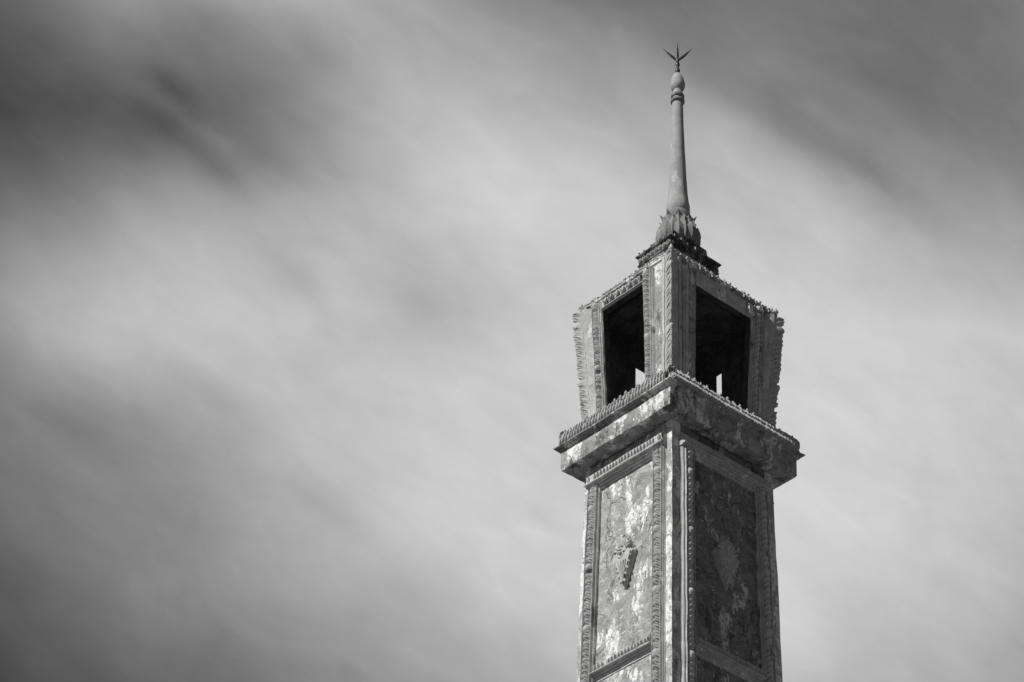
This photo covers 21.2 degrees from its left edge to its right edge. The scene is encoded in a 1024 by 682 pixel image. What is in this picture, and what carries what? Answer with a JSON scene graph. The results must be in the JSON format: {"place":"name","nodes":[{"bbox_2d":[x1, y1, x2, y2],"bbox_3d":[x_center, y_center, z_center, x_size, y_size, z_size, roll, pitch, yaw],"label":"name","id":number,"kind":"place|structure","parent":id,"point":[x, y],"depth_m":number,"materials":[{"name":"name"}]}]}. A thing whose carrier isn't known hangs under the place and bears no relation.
{"place":"outdoors","nodes":[
{"label":"outdoors","id":0,"kind":"place"},
{"bbox_2d":[0,0,1023,681],"label":"sky","id":1,"kind":"structure","parent":0,"point":[291,291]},
{"bbox_2d":[553,42,804,681],"bbox_3d":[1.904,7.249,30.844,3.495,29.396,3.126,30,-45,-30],"label":"bell tower","id":2,"kind":"structure","parent":0,"point":[678,466],"depth_m":34.36,"materials":[{"name":"stone"}]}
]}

